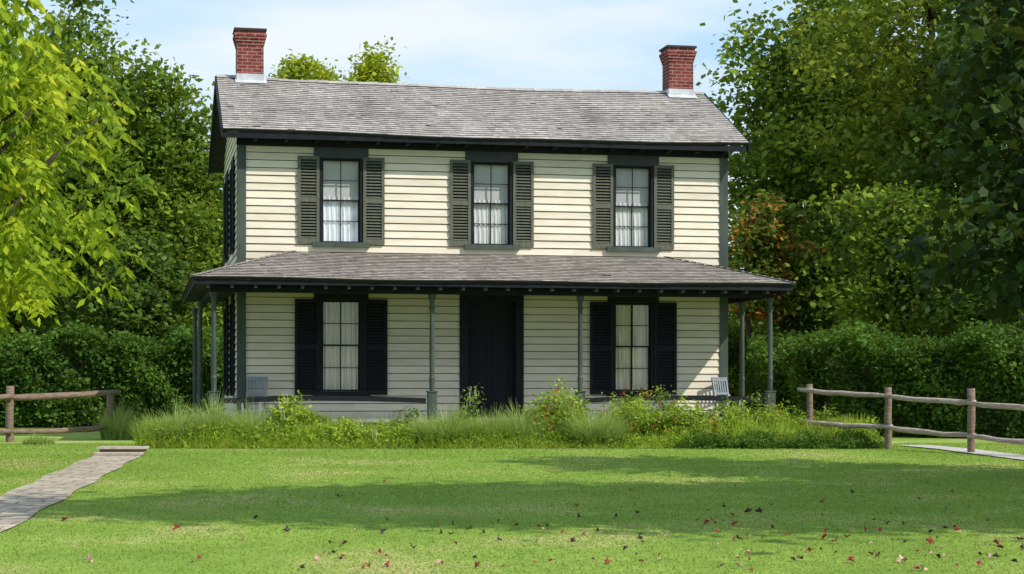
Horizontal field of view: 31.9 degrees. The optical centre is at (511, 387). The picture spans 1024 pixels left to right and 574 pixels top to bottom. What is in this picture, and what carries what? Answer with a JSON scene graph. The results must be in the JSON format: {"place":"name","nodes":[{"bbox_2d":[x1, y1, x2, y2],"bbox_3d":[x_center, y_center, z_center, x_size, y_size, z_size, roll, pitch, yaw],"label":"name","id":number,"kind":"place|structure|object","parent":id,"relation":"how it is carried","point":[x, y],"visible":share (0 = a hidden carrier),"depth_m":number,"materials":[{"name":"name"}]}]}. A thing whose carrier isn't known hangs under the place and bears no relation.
{"place":"outdoors","nodes":[
{"label":"outdoors","id":0,"kind":"place"},
{"bbox_2d":[0,455,140,531],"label":"brick path","id":1,"kind":"structure","parent":0,"point":[19,505],"depth_m":21.53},
{"bbox_2d":[0,0,1006,334],"label":"sky","id":2,"kind":"structure","parent":0,"point":[536,44],"materials":[{"name":"blue"}]},
{"bbox_2d":[0,415,1023,573],"bbox_3d":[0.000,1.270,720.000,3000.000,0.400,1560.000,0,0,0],"label":"lawn","id":3,"kind":"structure","parent":0,"point":[84,437],"depth_m":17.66,"materials":[{"name":"green plant"}]},
{"bbox_2d":[21,433,58,444],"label":"grass clump","id":4,"kind":"object","parent":3,"relation":"on","point":[32,440],"visible":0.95,"depth_m":33.41,"materials":[{"name":"green plant"}]},
{"bbox_2d":[0,386,119,441],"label":"rail fence","id":5,"kind":"object","parent":3,"relation":"on","point":[9,431],"visible":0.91,"depth_m":35.40,"materials":[{"name":"wood"}]},
{"bbox_2d":[0,103,131,350],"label":"broadleaf tree","id":6,"kind":"object","parent":3,"relation":"on","point":[14,321],"visible":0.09,"depth_m":52.44,"materials":[{"name":"green plant"}]},
{"bbox_2d":[0,0,158,349],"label":"walnut tree","id":7,"kind":"object","parent":3,"relation":"on","point":[30,113],"visible":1,"depth_m":25.07,"materials":[{"name":"green plant"}]},
{"bbox_2d":[4,0,161,350],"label":"broadleaf tree","id":8,"kind":"object","parent":3,"relation":"on","point":[68,31],"visible":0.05,"depth_m":56.15,"materials":[{"name":"green plant"}]},
{"bbox_2d":[84,554,92,561],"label":"fallen leaf","id":9,"kind":"object","parent":3,"relation":"on","point":[88,557],"visible":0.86,"depth_m":13.78,"materials":[{"name":"beige plant"}]},
{"bbox_2d":[0,317,222,427],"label":"hedge","id":10,"kind":"object","parent":3,"relation":"on","point":[148,373],"visible":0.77,"depth_m":47.40,"materials":[{"name":"green plant"}]},
{"bbox_2d":[91,400,144,439],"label":"grass clump","id":11,"kind":"object","parent":3,"relation":"on","point":[113,431],"visible":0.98,"depth_m":36.34,"materials":[{"name":"green plant"}]},
{"bbox_2d":[92,446,148,454],"bbox_3d":[-6.318,1.055,28.960,0.760,0.180,0.720,0,0,0],"label":"wooden step","id":12,"kind":"object","parent":3,"relation":"on","point":[122,450],"visible":0.75,"depth_m":28.90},
{"bbox_2d":[60,227,210,348],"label":"tree","id":13,"kind":"object","parent":3,"relation":"on","point":[155,301],"visible":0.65,"depth_m":50.20,"materials":[{"name":"green plant"}]},
{"bbox_2d":[67,37,223,340],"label":"broadleaf tree","id":14,"kind":"object","parent":3,"relation":"on","point":[172,159],"visible":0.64,"depth_m":53.15,"materials":[{"name":"green plant"}]},
{"bbox_2d":[155,141,224,350],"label":"broadleaf tree","id":15,"kind":"object","parent":3,"relation":"on","point":[219,312],"visible":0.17,"depth_m":55.16,"materials":[{"name":"green plant"}]},
{"bbox_2d":[264,49,354,80],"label":"broadleaf tree","id":16,"kind":"object","parent":3,"relation":"on","point":[305,69],"visible":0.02,"depth_m":61.09,"materials":[{"name":"green plant"}]},
{"bbox_2d":[343,36,408,82],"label":"broadleaf tree","id":17,"kind":"object","parent":3,"relation":"on","point":[372,67],"visible":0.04,"depth_m":62.58,"materials":[{"name":"green plant"}]},
{"bbox_2d":[181,27,795,427],"bbox_3d":[-1.054,-3.275,39.639,12.186,8.990,8.884,0,0,-12],"label":"farmhouse","id":18,"kind":"object","parent":3,"relation":"on","point":[388,248],"visible":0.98,"depth_m":37.35,"materials":[{"name":"beige paint"}]},
{"bbox_2d":[223,299,228,394],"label":"window","id":19,"kind":"structure","parent":18,"relation":"in","point":[225,392],"depth_m":41.18,"materials":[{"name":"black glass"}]},
{"bbox_2d":[223,170,231,262],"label":"window","id":20,"kind":"structure","parent":18,"relation":"in","point":[225,259],"depth_m":41.18,"materials":[{"name":"black glass"}]},
{"bbox_2d":[228,156,235,254],"bbox_3d":[-5.899,-3.875,38.275,0.278,2.010,1.100,0,0,-12],"label":"window","id":21,"kind":"structure","parent":18,"relation":"in","point":[231,250],"depth_m":38.60,"materials":[{"name":"black glass"}]},
{"bbox_2d":[228,293,236,395],"bbox_3d":[-5.899,-0.900,38.275,0.278,2.160,1.100,0,0,-12],"label":"window","id":22,"kind":"structure","parent":18,"relation":"in","point":[230,393],"depth_m":38.60,"materials":[{"name":"black glass"}]},
{"bbox_2d":[241,377,267,418],"bbox_3d":[-5.188,0.214,36.061,0.432,0.852,0.477,0,0,8],"label":"porch chair","id":23,"kind":"object","parent":18,"relation":"on","point":[257,379],"visible":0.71,"depth_m":36.23,"materials":[{"name":"blue paint"}]},
{"bbox_2d":[312,147,369,247],"bbox_3d":[-3.512,-3.891,36.798,1.180,2.042,0.255,0,0,-12],"label":"window","id":24,"kind":"structure","parent":18,"relation":"in","point":[341,169],"depth_m":36.86,"materials":[{"name":"glass"}]},
{"bbox_2d":[312,293,369,395],"bbox_3d":[-3.514,-0.900,36.809,1.180,2.160,0.278,0,0,-12],"label":"window","id":25,"kind":"structure","parent":18,"relation":"in","point":[341,320],"depth_m":36.88,"materials":[{"name":"clear glass"}]},
{"bbox_2d":[468,302,513,415],"bbox_3d":[-0.458,-0.585,37.555,1.016,2.390,0.105,0,0,-12],"label":"door","id":26,"kind":"structure","parent":18,"relation":"in","point":[490,338],"depth_m":37.57,"materials":[{"name":"paint"}]},
{"bbox_2d":[464,151,519,249],"bbox_3d":[-0.433,-3.891,37.438,1.180,2.042,0.255,0,0,-12],"label":"window","id":27,"kind":"structure","parent":18,"relation":"in","point":[492,172],"depth_m":37.50,"materials":[{"name":"glass"}]},
{"bbox_2d":[606,155,660,251],"bbox_3d":[2.563,-3.891,38.061,1.180,2.042,0.255,0,0,-12],"label":"window","id":28,"kind":"structure","parent":18,"relation":"in","point":[633,184],"depth_m":38.12,"materials":[{"name":"glass"}]},
{"bbox_2d":[606,296,660,395],"bbox_3d":[2.560,-0.900,38.072,1.180,2.160,0.278,0,0,-12],"label":"window","id":29,"kind":"structure","parent":18,"relation":"in","point":[642,348],"depth_m":38.14,"materials":[{"name":"clear glass"}]},
{"bbox_2d":[711,377,740,415],"bbox_3d":[4.553,0.214,38.086,0.432,0.852,0.477,0,0,-37],"label":"porch chair","id":30,"kind":"object","parent":18,"relation":"on","point":[724,391],"visible":0.51,"depth_m":38.19,"materials":[{"name":"blue paint"}]},
{"bbox_2d":[1,240,1023,356],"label":"woodland","id":31,"kind":"object","parent":3,"relation":"on","point":[730,312],"depth_m":67.37,"materials":[{"name":"green plant"}]},
{"bbox_2d":[728,319,827,411],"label":"hedge","id":32,"kind":"object","parent":3,"relation":"on","point":[733,359],"visible":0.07,"depth_m":48.80,"materials":[{"name":"green plant"}]},
{"bbox_2d":[728,184,831,378],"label":"tree","id":33,"kind":"object","parent":3,"relation":"on","point":[747,250],"visible":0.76,"depth_m":47.05,"materials":[{"name":"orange plant"}]},
{"bbox_2d":[695,0,918,321],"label":"broadleaf tree","id":34,"kind":"object","parent":3,"relation":"on","point":[767,160],"visible":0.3,"depth_m":54.55,"materials":[{"name":"green plant"}]},
{"bbox_2d":[761,213,894,336],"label":"tree","id":35,"kind":"object","parent":3,"relation":"on","point":[808,321],"visible":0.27,"depth_m":48.92,"materials":[{"name":"green plant"}]},
{"bbox_2d":[776,169,962,345],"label":"tree","id":36,"kind":"object","parent":3,"relation":"on","point":[901,211],"visible":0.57,"depth_m":43.87,"materials":[{"name":"green plant"}]},
{"bbox_2d":[735,318,1023,438],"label":"hedge","id":37,"kind":"object","parent":3,"relation":"on","point":[821,359],"visible":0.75,"depth_m":38.43,"materials":[{"name":"green plant"}]},
{"bbox_2d":[763,0,1019,338],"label":"broadleaf tree","id":38,"kind":"object","parent":3,"relation":"on","point":[887,100],"visible":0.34,"depth_m":49.01,"materials":[{"name":"green plant"}]},
{"bbox_2d":[896,555,906,561],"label":"fallen leaf","id":39,"kind":"object","parent":3,"relation":"on","point":[900,558],"visible":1,"depth_m":13.74,"materials":[{"name":"beige plant"}]},
{"bbox_2d":[797,384,1023,451],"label":"rail fence","id":40,"kind":"object","parent":3,"relation":"on","point":[971,402],"visible":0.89,"depth_m":30.43,"materials":[{"name":"wood"}]},
{"bbox_2d":[925,537,936,542],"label":"fallen leaf","id":41,"kind":"object","parent":3,"relation":"on","point":[929,540],"visible":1,"depth_m":15.15,"materials":[{"name":"red plant"}]},
{"bbox_2d":[848,0,1023,242],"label":"broadleaf tree","id":42,"kind":"object","parent":3,"relation":"on","point":[916,169],"visible":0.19,"depth_m":45.94,"materials":[{"name":"green plant"}]},
{"bbox_2d":[875,181,1023,355],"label":"tree","id":43,"kind":"object","parent":3,"relation":"on","point":[948,313],"visible":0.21,"depth_m":41.54,"materials":[{"name":"green plant"}]},
{"bbox_2d":[876,0,1023,325],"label":"maple tree","id":44,"kind":"object","parent":3,"relation":"on","point":[989,208],"visible":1,"depth_m":22.86,"materials":[{"name":"green plant"}]},
{"bbox_2d":[487,400,559,442],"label":"grass clump","id":45,"kind":"object","parent":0,"point":[519,426],"visible":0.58,"depth_m":31.74,"materials":[{"name":"green plant"}]},
{"bbox_2d":[903,445,1023,459],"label":"garden path","id":46,"kind":"structure","parent":0,"point":[1005,455],"depth_m":29.64,"materials":[{"name":"grey stone"}]},
{"label":"bed soil","id":47,"kind":"structure","parent":0,"visible":0},
{"bbox_2d":[116,397,222,445],"bbox_3d":[-6.003,0.602,31.958,2.058,0.937,1.976,0,0,-40],"label":"grass clump","id":48,"kind":"object","parent":47,"relation":"on","point":[178,422],"visible":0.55,"depth_m":31.67,"materials":[{"name":"green plant"}]},
{"bbox_2d":[161,387,266,431],"bbox_3d":[-5.429,0.521,32.368,2.186,1.099,2.139,0,0,0],"label":"grass clump","id":49,"kind":"object","parent":47,"relation":"on","point":[217,415],"visible":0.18,"depth_m":32.25,"materials":[{"name":"green plant"}]},
{"bbox_2d":[212,399,297,444],"bbox_3d":[-4.609,0.599,32.123,1.947,0.942,1.919,0,0,31],"label":"grass clump","id":50,"kind":"object","parent":47,"relation":"on","point":[247,419],"visible":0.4,"depth_m":31.89,"materials":[{"name":"green plant"}]},
{"bbox_2d":[261,390,320,439],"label":"leafy herb","id":51,"kind":"object","parent":47,"relation":"on","point":[285,412],"visible":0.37,"depth_m":32.16,"materials":[{"name":"green plant"}]},
{"bbox_2d":[296,407,329,423],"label":"leafy herb","id":52,"kind":"object","parent":47,"relation":"on","point":[319,421],"visible":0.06,"depth_m":32.84,"materials":[{"name":"green plant"}]},
{"bbox_2d":[308,415,371,446],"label":"ground plant","id":53,"kind":"object","parent":47,"relation":"on","point":[339,430],"visible":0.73,"depth_m":31.63,"materials":[{"name":"green plant"}]},
{"bbox_2d":[360,420,412,446],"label":"ground plant","id":54,"kind":"object","parent":47,"relation":"on","point":[386,429],"visible":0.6,"depth_m":31.66,"materials":[{"name":"green plant"}]},
{"bbox_2d":[385,406,437,430],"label":"leafy herb","id":55,"kind":"object","parent":47,"relation":"on","point":[412,412],"visible":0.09,"depth_m":32.54,"materials":[{"name":"green plant"}]},
{"bbox_2d":[390,396,489,447],"bbox_3d":[-1.272,0.592,31.890,2.341,0.957,2.074,0,0,0],"label":"grass clump","id":56,"kind":"object","parent":47,"relation":"on","point":[444,423],"visible":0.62,"depth_m":31.57,"materials":[{"name":"green plant"}]},
{"bbox_2d":[452,407,482,425],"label":"leafy herb","id":57,"kind":"object","parent":47,"relation":"on","point":[465,414],"visible":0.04,"depth_m":32.90,"materials":[{"name":"green plant"}]},
{"bbox_2d":[456,386,486,426],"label":"weedy plant","id":58,"kind":"object","parent":47,"relation":"on","point":[472,401],"visible":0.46,"depth_m":32.75,"materials":[{"name":"green plant"}]},
{"bbox_2d":[457,402,531,445],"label":"grass clump","id":59,"kind":"object","parent":47,"relation":"on","point":[493,426],"visible":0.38,"depth_m":31.73,"materials":[{"name":"green plant"}]},
{"bbox_2d":[125,410,884,448],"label":"weeds","id":60,"kind":"object","parent":47,"relation":"on","point":[216,438],"visible":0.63,"depth_m":31.48,"materials":[{"name":"green plant"}]},
{"bbox_2d":[518,374,594,441],"bbox_3d":[0.788,0.458,32.329,1.724,1.388,1.384,0,0,0],"label":"flowering bush","id":61,"kind":"object","parent":47,"relation":"on","point":[553,411],"visible":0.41,"depth_m":32.12,"materials":[{"name":"green plant"}]},
{"bbox_2d":[544,401,641,447],"bbox_3d":[1.494,0.600,31.717,2.107,0.939,1.709,0,0,0],"label":"grass clump","id":62,"kind":"object","parent":47,"relation":"on","point":[608,428],"visible":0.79,"depth_m":31.47,"materials":[{"name":"green plant"}]},
{"bbox_2d":[589,384,667,442],"bbox_3d":[2.187,0.550,32.437,1.834,1.199,1.337,0,0,0],"label":"flowering bush","id":63,"kind":"object","parent":47,"relation":"on","point":[638,414],"visible":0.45,"depth_m":32.18,"materials":[{"name":"green plant"}]},
{"bbox_2d":[620,385,672,421],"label":"leafy herb","id":64,"kind":"object","parent":47,"relation":"on","point":[662,405],"visible":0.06,"depth_m":33.19,"materials":[{"name":"green plant"}]},
{"bbox_2d":[636,388,721,440],"bbox_3d":[3.007,0.581,32.105,1.638,1.138,1.224,0,0,0],"label":"leafy herb","id":65,"kind":"object","parent":47,"relation":"on","point":[680,421],"visible":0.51,"depth_m":31.95,"materials":[{"name":"green plant"}]},
{"bbox_2d":[669,426,736,448],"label":"border plant","id":66,"kind":"object","parent":47,"relation":"on","point":[704,442],"visible":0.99,"depth_m":31.13,"materials":[{"name":"green plant"}]},
{"bbox_2d":[696,396,761,433],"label":"leafy herb","id":67,"kind":"object","parent":47,"relation":"on","point":[731,417],"visible":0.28,"depth_m":32.16,"materials":[{"name":"green plant"}]},
{"bbox_2d":[727,392,780,423],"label":"leafy herb","id":68,"kind":"object","parent":47,"relation":"on","point":[758,404],"visible":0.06,"depth_m":32.96,"materials":[{"name":"green plant"}]},
{"bbox_2d":[729,422,795,448],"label":"border plant","id":69,"kind":"object","parent":47,"relation":"on","point":[760,443],"visible":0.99,"depth_m":31.15,"materials":[{"name":"green plant"}]},
{"bbox_2d":[752,397,813,432],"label":"leafy herb","id":70,"kind":"object","parent":47,"relation":"on","point":[777,416],"visible":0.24,"depth_m":32.39,"materials":[{"name":"green plant"}]},
{"bbox_2d":[776,427,841,448],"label":"border plant","id":71,"kind":"object","parent":47,"relation":"on","point":[808,439],"visible":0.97,"depth_m":31.11,"materials":[{"name":"green plant"}]},
{"bbox_2d":[803,403,845,431],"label":"leafy herb","id":72,"kind":"object","parent":47,"relation":"on","point":[823,418],"visible":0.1,"depth_m":33.02,"materials":[{"name":"green plant"}]},
{"bbox_2d":[825,427,884,448],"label":"border plant","id":73,"kind":"object","parent":47,"relation":"on","point":[856,442],"visible":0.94,"depth_m":31.16,"materials":[{"name":"green plant"}]},
{"bbox_2d":[852,415,881,442],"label":"leafy herb","id":74,"kind":"object","parent":47,"relation":"on","point":[872,421],"visible":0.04,"depth_m":32.01,"materials":[{"name":"green plant"}]}
]}

